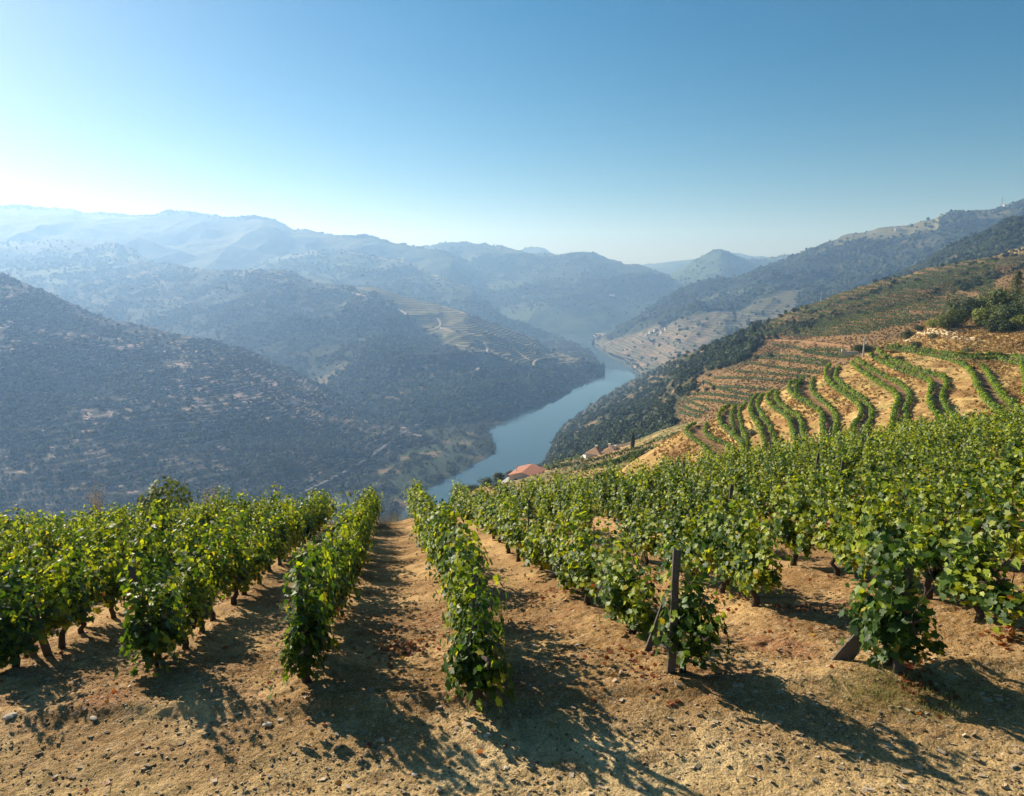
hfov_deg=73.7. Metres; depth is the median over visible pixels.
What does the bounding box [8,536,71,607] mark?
grapevine
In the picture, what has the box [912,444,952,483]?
grapevine
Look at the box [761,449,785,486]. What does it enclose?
grapevine
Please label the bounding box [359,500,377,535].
grapevine
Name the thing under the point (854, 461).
grapevine
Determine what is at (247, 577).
grapevine
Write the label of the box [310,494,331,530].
grapevine
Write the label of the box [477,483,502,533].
grapevine
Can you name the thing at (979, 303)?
tree
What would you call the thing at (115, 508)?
grapevine
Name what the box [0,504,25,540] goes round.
grapevine
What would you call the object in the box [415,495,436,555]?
grapevine
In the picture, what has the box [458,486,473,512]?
grapevine
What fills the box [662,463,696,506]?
grapevine
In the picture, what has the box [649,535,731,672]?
grapevine
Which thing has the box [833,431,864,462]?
grapevine
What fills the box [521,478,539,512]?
grapevine
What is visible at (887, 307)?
vine row
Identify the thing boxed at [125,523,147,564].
grapevine
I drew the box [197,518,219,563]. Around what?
grapevine
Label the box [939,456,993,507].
grapevine
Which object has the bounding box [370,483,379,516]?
grapevine
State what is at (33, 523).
grapevine
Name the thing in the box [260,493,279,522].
grapevine
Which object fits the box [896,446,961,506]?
grapevine
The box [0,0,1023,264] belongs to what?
sky
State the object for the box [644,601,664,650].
vine stake
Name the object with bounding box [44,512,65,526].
grapevine
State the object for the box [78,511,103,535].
grapevine
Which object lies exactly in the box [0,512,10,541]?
grapevine
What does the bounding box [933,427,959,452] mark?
grapevine
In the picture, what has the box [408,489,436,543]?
grapevine
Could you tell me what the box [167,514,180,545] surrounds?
grapevine
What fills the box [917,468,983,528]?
grapevine
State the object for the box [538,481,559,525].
grapevine
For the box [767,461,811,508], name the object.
grapevine
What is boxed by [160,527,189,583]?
grapevine
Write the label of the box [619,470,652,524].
grapevine
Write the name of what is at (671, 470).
grapevine
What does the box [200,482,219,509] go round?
dry shrub
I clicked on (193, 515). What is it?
grapevine
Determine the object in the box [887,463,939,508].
grapevine
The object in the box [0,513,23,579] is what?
grapevine
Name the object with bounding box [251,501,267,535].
grapevine
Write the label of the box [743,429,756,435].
bush
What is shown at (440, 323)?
path
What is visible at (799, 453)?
grapevine
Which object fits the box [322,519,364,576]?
grapevine
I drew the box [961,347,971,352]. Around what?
bush
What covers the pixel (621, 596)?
grapevine
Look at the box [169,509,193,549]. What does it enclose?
grapevine
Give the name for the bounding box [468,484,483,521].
grapevine
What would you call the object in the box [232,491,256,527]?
grapevine
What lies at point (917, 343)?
bush
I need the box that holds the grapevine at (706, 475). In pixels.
[696,467,723,494]
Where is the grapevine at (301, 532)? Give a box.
[286,500,306,550]
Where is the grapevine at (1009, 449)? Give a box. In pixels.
[1000,445,1023,474]
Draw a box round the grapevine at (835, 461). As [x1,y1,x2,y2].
[819,446,849,475]
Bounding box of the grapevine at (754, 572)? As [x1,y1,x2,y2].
[719,510,799,606]
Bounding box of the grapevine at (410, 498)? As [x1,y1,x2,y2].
[408,488,420,517]
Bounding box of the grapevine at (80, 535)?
[62,524,114,576]
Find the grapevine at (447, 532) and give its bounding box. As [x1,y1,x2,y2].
[429,506,480,591]
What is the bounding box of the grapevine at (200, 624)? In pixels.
[165,546,225,633]
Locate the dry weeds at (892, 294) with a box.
[733,248,1023,370]
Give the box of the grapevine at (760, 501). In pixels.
[735,474,781,521]
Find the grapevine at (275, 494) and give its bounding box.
[260,480,283,518]
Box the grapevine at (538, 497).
[531,480,553,523]
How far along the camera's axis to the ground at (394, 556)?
7.44 m
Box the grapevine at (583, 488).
[571,474,591,506]
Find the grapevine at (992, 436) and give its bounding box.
[970,426,1006,455]
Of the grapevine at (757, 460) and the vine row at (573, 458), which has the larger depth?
the vine row at (573, 458)
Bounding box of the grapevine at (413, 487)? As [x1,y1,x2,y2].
[407,479,421,497]
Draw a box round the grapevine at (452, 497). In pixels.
[447,479,467,508]
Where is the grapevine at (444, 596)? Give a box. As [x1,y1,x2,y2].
[432,519,492,602]
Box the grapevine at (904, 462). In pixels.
[880,445,928,478]
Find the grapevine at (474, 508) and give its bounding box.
[471,486,495,528]
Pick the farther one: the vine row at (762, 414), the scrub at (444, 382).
the scrub at (444, 382)
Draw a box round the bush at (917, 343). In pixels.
[909,341,921,347]
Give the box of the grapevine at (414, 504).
[408,487,423,520]
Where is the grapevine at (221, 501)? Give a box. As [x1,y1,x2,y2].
[209,486,232,516]
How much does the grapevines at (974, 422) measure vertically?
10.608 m
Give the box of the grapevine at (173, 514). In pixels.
[158,505,180,527]
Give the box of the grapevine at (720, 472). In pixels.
[710,453,731,487]
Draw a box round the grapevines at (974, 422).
[1,403,1023,581]
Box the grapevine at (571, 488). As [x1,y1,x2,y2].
[557,472,575,504]
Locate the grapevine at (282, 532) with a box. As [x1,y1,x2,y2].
[268,498,292,565]
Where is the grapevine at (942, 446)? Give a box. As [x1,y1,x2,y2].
[925,432,961,458]
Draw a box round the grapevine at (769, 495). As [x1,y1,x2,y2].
[762,466,787,510]
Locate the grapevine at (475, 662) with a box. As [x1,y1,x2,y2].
[441,560,515,713]
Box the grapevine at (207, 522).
[188,502,213,535]
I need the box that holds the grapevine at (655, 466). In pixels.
[643,463,663,484]
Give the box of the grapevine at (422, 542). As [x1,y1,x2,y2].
[420,504,437,551]
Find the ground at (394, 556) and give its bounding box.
[0,448,1023,795]
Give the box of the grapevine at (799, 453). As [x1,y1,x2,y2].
[790,446,811,458]
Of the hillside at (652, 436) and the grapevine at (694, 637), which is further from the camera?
the hillside at (652, 436)
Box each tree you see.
[492,472,506,482]
[630,432,634,447]
[933,314,954,328]
[945,296,983,316]
[945,308,970,326]
[968,299,993,312]
[971,306,993,325]
[977,286,1022,307]
[981,316,1005,331]
[984,304,1010,320]
[995,319,1022,332]
[997,303,1023,325]
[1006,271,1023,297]
[1008,314,1023,327]
[1010,294,1023,306]
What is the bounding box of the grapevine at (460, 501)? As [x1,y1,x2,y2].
[451,485,470,516]
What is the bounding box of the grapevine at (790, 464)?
[772,453,814,483]
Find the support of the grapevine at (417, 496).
on the ground at (394, 556)
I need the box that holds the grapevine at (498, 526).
[494,493,526,545]
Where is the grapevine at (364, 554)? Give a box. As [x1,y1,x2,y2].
[349,519,373,572]
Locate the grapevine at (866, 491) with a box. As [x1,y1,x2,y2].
[842,471,905,526]
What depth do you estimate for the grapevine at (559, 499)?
21.44 m
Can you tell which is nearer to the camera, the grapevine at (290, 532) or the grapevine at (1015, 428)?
the grapevine at (290, 532)
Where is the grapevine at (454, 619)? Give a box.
[435,547,504,644]
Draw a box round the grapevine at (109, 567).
[77,518,131,618]
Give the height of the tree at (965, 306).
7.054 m
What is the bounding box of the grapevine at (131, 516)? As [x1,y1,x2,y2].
[124,505,137,532]
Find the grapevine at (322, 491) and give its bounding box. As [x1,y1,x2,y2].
[308,488,327,507]
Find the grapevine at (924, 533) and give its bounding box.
[896,492,977,599]
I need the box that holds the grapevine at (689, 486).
[668,475,704,508]
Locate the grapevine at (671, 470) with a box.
[663,462,679,483]
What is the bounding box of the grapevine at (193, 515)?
[176,504,200,532]
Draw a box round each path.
[344,290,406,314]
[408,318,441,337]
[440,327,529,360]
[441,306,492,322]
[475,342,488,371]
[498,324,549,348]
[532,356,560,365]
[762,339,849,347]
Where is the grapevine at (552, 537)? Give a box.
[539,503,578,577]
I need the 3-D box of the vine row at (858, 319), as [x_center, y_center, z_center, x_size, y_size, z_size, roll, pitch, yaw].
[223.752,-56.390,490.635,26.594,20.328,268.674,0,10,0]
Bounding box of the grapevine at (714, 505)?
[696,486,728,539]
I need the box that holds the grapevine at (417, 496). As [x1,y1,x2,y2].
[411,486,429,522]
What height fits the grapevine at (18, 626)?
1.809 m
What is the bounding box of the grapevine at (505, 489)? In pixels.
[497,480,510,505]
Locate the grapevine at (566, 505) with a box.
[550,490,573,532]
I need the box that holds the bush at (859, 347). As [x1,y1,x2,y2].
[851,344,869,352]
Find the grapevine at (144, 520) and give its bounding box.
[135,512,154,528]
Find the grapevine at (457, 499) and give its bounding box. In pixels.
[454,485,460,516]
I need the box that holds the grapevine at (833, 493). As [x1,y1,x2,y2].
[809,470,858,530]
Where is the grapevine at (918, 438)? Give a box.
[903,425,940,461]
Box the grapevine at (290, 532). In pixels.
[264,499,296,560]
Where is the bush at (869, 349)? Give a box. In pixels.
[862,345,876,352]
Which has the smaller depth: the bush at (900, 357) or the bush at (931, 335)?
the bush at (900, 357)
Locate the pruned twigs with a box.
[7,590,1022,795]
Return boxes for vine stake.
[6,583,37,656]
[24,595,52,656]
[128,565,153,662]
[296,571,304,632]
[472,565,476,628]
[527,500,531,558]
[613,477,617,521]
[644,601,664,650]
[666,547,680,673]
[726,483,733,517]
[813,452,819,480]
[832,624,864,659]
[840,460,844,484]
[891,562,913,672]
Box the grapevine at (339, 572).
[300,517,350,616]
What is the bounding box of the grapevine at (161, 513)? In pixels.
[148,497,177,546]
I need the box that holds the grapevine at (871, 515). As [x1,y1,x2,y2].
[850,486,920,587]
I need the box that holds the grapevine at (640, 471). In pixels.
[630,466,643,478]
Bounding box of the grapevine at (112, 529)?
[87,517,132,563]
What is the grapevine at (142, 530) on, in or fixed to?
on the ground at (394, 556)
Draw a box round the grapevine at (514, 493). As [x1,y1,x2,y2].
[507,479,528,509]
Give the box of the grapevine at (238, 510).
[230,499,249,541]
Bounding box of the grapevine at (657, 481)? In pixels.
[650,471,669,509]
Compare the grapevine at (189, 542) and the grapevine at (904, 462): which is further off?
the grapevine at (904, 462)
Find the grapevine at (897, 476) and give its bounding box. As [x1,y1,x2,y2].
[888,457,925,487]
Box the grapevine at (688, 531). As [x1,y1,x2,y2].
[658,507,719,584]
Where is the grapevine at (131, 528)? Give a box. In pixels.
[96,511,140,566]
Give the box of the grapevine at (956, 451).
[937,439,977,471]
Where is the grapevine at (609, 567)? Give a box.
[589,521,645,623]
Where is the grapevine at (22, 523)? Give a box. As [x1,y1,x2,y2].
[10,511,36,552]
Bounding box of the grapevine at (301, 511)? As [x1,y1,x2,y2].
[288,499,313,547]
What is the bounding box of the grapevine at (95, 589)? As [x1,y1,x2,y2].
[44,528,109,633]
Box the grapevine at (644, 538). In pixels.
[621,499,661,565]
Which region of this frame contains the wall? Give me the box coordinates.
[841,349,858,354]
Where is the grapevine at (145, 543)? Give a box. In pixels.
[124,525,163,599]
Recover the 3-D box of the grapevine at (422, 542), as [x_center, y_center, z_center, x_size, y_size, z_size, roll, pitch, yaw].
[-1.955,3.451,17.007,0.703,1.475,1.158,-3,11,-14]
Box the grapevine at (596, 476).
[586,469,608,496]
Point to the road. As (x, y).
(327, 481)
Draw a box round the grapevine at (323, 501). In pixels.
[315,490,330,524]
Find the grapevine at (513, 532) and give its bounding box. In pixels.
[498,495,532,561]
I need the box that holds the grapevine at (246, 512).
[236,500,254,537]
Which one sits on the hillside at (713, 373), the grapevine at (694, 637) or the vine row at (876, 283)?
the vine row at (876, 283)
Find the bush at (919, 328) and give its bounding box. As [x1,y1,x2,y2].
[914,325,924,330]
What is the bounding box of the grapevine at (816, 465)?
[808,457,837,483]
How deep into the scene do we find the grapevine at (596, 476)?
30.43 m
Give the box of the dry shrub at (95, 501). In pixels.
[81,481,105,519]
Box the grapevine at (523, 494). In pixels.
[514,480,533,516]
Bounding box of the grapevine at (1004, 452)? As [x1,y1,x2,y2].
[997,436,1016,463]
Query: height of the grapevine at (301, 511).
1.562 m
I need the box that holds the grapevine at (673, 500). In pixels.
[662,471,703,528]
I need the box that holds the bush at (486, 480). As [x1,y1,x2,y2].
[478,476,495,486]
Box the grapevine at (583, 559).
[563,511,611,604]
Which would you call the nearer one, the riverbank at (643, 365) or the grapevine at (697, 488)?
the grapevine at (697, 488)
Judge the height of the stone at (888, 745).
0.038 m
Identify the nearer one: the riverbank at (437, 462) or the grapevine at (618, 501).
the grapevine at (618, 501)
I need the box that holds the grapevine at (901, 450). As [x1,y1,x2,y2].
[895,433,925,469]
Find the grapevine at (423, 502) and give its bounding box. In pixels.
[415,491,435,517]
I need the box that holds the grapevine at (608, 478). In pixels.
[600,468,613,493]
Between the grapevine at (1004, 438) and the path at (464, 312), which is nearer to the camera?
the grapevine at (1004, 438)
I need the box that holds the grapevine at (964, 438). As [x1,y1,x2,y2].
[951,427,978,454]
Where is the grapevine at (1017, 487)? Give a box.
[960,458,1023,531]
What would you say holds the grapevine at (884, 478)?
on the ground at (394, 556)
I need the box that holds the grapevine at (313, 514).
[303,502,318,539]
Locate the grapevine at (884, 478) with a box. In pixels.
[856,462,917,502]
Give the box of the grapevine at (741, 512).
[709,486,772,543]
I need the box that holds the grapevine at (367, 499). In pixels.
[352,484,379,524]
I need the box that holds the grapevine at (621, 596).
[594,525,671,640]
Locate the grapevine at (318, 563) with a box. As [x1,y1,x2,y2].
[281,525,345,644]
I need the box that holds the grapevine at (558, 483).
[548,477,562,495]
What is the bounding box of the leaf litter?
[0,517,1023,791]
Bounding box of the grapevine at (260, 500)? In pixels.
[252,497,277,524]
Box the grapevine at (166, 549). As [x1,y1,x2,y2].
[129,510,180,590]
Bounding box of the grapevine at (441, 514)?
[423,501,467,581]
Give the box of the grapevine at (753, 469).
[741,453,770,485]
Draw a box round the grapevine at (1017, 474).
[999,449,1023,497]
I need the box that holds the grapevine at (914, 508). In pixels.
[881,460,955,545]
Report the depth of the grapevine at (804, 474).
22.08 m
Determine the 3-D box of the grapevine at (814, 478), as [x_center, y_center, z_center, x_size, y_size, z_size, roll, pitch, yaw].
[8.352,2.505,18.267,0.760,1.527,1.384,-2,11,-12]
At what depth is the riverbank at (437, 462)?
1088.79 m
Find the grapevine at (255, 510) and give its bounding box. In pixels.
[249,496,271,520]
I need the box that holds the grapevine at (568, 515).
[559,486,596,532]
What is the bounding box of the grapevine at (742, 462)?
[734,448,758,477]
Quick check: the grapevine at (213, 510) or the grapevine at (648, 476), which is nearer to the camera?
the grapevine at (648, 476)
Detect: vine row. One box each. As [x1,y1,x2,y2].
[543,460,572,468]
[547,448,631,469]
[553,455,583,462]
[572,448,641,470]
[601,454,630,466]
[610,449,633,465]
[629,445,653,461]
[631,431,679,449]
[679,410,700,416]
[682,396,709,410]
[682,404,704,412]
[684,421,709,453]
[686,391,751,400]
[692,397,745,404]
[702,422,736,454]
[703,379,752,395]
[712,375,790,381]
[716,403,745,454]
[719,384,770,390]
[728,404,737,431]
[735,369,808,376]
[737,401,749,451]
[744,330,869,336]
[745,328,879,333]
[746,361,819,373]
[747,392,766,453]
[753,355,826,365]
[755,391,777,449]
[756,325,889,330]
[757,322,908,328]
[762,319,916,325]
[762,353,828,362]
[765,389,798,445]
[771,317,926,322]
[772,343,853,357]
[773,388,805,439]
[784,312,944,317]
[786,378,826,441]
[791,309,908,314]
[793,375,804,403]
[798,307,957,311]
[798,315,933,320]
[801,350,839,355]
[803,303,960,309]
[807,347,844,350]
[809,376,839,439]
[814,301,956,306]
[822,298,979,304]
[823,361,863,434]
[828,295,984,301]
[833,293,985,298]
[833,364,874,431]
[842,289,988,295]
[849,359,900,436]
[853,287,992,291]
[855,356,912,427]
[861,285,994,289]
[868,351,944,425]
[873,282,993,287]
[876,347,962,420]
[881,279,994,284]
[885,345,1004,413]
[887,343,1023,407]
[895,276,994,281]
[910,273,995,277]
[919,269,993,274]
[932,266,994,271]
[946,263,995,268]
[953,353,1023,393]
[956,350,1023,360]
[961,261,984,265]
[977,258,995,261]
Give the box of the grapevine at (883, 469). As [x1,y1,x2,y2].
[860,454,906,496]
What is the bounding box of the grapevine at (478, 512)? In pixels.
[470,489,487,530]
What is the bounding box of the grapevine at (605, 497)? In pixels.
[594,477,615,520]
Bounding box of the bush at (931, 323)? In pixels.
[926,319,937,326]
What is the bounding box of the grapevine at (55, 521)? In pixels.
[33,515,71,546]
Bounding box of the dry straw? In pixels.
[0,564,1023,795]
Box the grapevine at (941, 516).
[916,479,984,546]
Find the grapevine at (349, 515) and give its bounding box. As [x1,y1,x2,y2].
[329,491,368,544]
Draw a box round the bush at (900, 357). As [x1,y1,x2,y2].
[894,355,904,360]
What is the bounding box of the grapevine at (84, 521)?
[69,511,96,529]
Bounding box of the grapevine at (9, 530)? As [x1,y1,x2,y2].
[0,529,15,548]
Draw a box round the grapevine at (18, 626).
[0,558,72,667]
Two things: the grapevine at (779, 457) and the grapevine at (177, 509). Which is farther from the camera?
the grapevine at (177, 509)
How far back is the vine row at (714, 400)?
377.67 m
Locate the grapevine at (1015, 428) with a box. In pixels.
[1005,421,1022,443]
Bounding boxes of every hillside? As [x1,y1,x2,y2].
[469,421,703,500]
[548,247,1023,455]
[619,289,1023,476]
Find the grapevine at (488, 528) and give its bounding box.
[478,491,502,538]
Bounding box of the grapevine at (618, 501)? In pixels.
[606,470,631,523]
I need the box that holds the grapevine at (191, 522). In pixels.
[177,510,210,548]
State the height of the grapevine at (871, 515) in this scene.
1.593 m
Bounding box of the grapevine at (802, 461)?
[795,454,810,474]
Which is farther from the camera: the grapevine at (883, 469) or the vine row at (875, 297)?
the vine row at (875, 297)
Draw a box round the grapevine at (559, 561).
[537,517,582,594]
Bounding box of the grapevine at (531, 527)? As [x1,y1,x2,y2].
[517,506,549,566]
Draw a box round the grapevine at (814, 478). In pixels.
[804,461,845,496]
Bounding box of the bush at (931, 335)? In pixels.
[927,333,938,337]
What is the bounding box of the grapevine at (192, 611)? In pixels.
[127,544,212,660]
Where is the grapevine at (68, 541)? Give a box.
[48,522,76,565]
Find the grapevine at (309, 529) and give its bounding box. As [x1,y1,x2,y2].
[294,497,317,543]
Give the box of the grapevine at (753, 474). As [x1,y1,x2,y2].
[736,463,772,506]
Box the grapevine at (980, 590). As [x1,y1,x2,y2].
[929,507,1023,634]
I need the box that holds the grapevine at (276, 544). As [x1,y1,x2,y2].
[250,511,289,571]
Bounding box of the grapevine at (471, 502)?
[467,489,485,520]
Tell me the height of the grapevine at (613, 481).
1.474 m
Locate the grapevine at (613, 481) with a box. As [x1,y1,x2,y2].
[606,473,620,492]
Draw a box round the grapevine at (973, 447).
[964,437,1008,469]
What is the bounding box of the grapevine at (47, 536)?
[17,510,65,578]
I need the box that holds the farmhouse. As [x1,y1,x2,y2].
[581,443,619,458]
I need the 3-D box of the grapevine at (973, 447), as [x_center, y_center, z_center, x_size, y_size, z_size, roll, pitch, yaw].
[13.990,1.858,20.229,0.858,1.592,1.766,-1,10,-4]
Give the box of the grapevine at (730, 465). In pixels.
[725,452,741,478]
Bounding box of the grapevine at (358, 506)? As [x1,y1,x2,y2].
[351,499,374,546]
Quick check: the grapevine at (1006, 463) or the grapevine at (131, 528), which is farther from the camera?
the grapevine at (131, 528)
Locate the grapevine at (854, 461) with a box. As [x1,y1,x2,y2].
[845,437,878,486]
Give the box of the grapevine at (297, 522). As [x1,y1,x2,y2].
[266,494,305,549]
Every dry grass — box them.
[328,474,634,524]
[387,510,1023,780]
[470,421,709,499]
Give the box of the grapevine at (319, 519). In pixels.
[304,491,326,531]
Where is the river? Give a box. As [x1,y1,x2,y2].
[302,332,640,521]
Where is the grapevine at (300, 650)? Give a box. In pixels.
[267,541,339,700]
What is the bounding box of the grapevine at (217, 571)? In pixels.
[181,523,234,621]
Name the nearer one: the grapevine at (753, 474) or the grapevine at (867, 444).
the grapevine at (753, 474)
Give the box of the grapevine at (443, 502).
[424,495,453,563]
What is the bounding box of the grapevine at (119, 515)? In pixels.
[103,504,135,539]
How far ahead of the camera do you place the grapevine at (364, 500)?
21.83 m
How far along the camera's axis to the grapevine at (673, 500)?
17.45 m
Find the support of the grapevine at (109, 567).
on the ground at (394, 556)
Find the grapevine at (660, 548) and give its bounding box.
[648,503,683,573]
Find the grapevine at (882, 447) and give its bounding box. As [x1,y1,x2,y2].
[860,432,908,464]
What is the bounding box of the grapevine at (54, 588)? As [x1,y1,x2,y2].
[19,553,92,648]
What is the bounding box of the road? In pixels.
[282,377,562,502]
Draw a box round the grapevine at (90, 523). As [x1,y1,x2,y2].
[74,513,106,544]
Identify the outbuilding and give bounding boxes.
[611,443,629,446]
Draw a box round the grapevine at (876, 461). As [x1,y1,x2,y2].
[859,441,894,477]
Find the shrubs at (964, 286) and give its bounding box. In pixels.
[741,247,1023,361]
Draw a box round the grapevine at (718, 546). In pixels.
[683,491,754,596]
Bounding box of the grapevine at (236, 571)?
[206,508,252,604]
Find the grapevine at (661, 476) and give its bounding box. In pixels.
[654,464,665,488]
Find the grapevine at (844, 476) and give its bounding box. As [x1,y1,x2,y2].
[815,457,868,510]
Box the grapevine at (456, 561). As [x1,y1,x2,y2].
[434,503,494,633]
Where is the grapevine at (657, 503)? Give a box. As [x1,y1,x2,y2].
[638,483,667,532]
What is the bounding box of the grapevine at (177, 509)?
[169,501,184,528]
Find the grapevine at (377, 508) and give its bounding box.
[361,489,378,525]
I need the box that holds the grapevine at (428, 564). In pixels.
[424,509,444,578]
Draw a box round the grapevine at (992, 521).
[950,474,1023,571]
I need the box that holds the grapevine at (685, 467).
[678,458,700,479]
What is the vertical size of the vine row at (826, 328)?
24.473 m
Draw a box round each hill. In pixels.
[0,205,468,285]
[0,211,196,263]
[0,237,152,294]
[0,277,438,524]
[59,261,604,424]
[253,249,560,338]
[421,241,675,331]
[520,246,550,253]
[592,201,1023,367]
[643,252,789,273]
[670,249,794,292]
[697,215,1023,349]
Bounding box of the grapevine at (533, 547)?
[519,504,556,576]
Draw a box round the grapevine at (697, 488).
[685,472,718,509]
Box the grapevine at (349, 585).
[328,521,365,606]
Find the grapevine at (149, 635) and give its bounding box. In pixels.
[114,551,185,678]
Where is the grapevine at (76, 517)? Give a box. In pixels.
[59,516,82,537]
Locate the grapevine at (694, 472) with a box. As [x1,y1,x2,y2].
[681,466,702,491]
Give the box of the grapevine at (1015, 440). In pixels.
[1002,418,1023,455]
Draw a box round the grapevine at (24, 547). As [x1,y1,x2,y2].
[2,525,39,576]
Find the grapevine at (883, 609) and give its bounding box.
[838,516,947,668]
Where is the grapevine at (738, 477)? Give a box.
[723,464,749,495]
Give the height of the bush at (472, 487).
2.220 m
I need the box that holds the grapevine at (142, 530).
[131,504,165,542]
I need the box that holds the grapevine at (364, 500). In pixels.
[346,495,372,526]
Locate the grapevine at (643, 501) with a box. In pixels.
[622,475,658,526]
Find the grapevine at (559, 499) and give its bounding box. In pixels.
[553,486,573,526]
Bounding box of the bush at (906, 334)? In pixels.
[900,330,916,338]
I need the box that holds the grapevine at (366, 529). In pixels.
[351,505,375,544]
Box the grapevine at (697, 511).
[673,488,711,535]
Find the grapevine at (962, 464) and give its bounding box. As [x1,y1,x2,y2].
[931,448,979,481]
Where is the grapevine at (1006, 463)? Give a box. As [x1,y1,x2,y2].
[979,439,1023,502]
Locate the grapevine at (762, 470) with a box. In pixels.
[758,453,780,478]
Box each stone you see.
[3,712,16,719]
[90,716,96,720]
[262,722,271,726]
[882,742,893,748]
[1012,750,1022,754]
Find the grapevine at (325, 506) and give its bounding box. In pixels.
[311,496,327,528]
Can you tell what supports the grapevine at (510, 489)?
on the ground at (394, 556)
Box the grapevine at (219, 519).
[206,507,237,547]
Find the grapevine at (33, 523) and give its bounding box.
[11,512,38,534]
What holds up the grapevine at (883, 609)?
on the ground at (394, 556)
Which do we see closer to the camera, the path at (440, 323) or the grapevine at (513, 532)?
the grapevine at (513, 532)
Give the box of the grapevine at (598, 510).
[584,480,606,515]
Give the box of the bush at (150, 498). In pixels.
[133,475,200,514]
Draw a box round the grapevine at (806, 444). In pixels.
[801,442,826,463]
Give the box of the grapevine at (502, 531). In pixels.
[492,496,521,553]
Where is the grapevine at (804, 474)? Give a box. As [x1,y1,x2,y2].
[787,456,814,491]
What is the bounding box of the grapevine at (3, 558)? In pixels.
[0,543,31,609]
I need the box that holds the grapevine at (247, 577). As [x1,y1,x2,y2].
[217,526,273,595]
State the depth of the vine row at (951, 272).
569.88 m
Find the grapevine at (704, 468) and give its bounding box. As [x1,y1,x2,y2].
[697,462,713,481]
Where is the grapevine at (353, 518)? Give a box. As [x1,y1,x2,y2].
[331,505,363,543]
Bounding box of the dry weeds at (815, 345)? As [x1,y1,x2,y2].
[658,266,1023,424]
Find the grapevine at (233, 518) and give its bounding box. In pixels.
[215,505,244,554]
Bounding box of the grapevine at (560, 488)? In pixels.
[552,478,571,503]
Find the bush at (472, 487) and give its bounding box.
[466,484,478,490]
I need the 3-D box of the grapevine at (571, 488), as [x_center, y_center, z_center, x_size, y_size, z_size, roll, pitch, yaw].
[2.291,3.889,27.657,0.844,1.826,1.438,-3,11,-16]
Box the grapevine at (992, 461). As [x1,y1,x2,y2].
[965,444,1005,485]
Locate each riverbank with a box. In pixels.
[326,338,598,524]
[591,333,652,373]
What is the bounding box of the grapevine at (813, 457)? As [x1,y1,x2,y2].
[802,448,832,469]
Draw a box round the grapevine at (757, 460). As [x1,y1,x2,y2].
[744,448,772,477]
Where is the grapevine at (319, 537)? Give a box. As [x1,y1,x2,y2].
[285,528,342,629]
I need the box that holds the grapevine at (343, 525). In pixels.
[320,512,361,590]
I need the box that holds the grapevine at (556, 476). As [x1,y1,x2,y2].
[545,468,563,492]
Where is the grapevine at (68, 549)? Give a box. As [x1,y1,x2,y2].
[55,537,82,564]
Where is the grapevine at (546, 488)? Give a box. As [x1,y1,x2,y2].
[539,481,551,497]
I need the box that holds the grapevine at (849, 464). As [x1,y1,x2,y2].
[828,449,863,491]
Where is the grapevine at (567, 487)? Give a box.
[564,473,586,502]
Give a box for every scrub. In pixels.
[0,272,441,523]
[55,261,605,424]
[331,345,583,516]
[591,198,1023,366]
[700,214,1023,348]
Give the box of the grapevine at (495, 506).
[488,487,506,542]
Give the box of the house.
[501,464,545,482]
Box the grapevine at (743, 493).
[723,472,764,511]
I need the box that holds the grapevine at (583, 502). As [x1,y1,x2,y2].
[569,478,598,537]
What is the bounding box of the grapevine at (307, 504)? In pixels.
[297,486,319,533]
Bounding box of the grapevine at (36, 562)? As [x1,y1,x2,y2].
[2,540,49,615]
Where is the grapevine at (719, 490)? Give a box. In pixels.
[705,460,737,508]
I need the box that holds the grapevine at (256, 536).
[237,513,273,585]
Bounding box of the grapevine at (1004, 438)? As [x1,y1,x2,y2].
[995,415,1023,449]
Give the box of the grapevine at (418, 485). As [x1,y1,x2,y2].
[410,480,423,504]
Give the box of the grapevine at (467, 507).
[459,489,475,519]
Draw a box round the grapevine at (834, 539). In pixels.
[810,487,878,580]
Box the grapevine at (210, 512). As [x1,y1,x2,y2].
[192,490,218,530]
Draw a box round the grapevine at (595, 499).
[588,478,609,513]
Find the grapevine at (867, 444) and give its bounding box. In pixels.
[849,433,874,470]
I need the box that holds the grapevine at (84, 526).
[58,518,97,550]
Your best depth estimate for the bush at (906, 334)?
217.52 m
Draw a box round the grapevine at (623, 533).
[611,501,645,560]
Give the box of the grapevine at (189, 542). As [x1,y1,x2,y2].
[171,517,207,570]
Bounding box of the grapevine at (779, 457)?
[771,448,798,483]
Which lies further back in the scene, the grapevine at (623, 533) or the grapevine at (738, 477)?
the grapevine at (738, 477)
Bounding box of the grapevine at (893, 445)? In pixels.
[880,437,908,457]
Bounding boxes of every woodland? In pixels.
[0,203,468,262]
[0,238,153,291]
[254,248,563,337]
[305,330,599,524]
[423,241,675,316]
[539,320,765,467]
[592,331,647,372]
[669,249,795,290]
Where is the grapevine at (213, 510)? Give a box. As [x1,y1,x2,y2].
[206,498,221,534]
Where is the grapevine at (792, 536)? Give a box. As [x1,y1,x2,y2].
[767,479,823,565]
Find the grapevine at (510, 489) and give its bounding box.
[506,481,518,507]
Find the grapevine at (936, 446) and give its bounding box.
[912,439,956,475]
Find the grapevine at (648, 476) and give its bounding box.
[637,466,664,498]
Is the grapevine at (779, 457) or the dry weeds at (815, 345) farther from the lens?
the dry weeds at (815, 345)
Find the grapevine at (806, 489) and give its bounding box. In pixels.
[786,471,833,533]
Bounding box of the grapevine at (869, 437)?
[866,430,892,455]
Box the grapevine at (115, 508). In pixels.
[101,502,130,522]

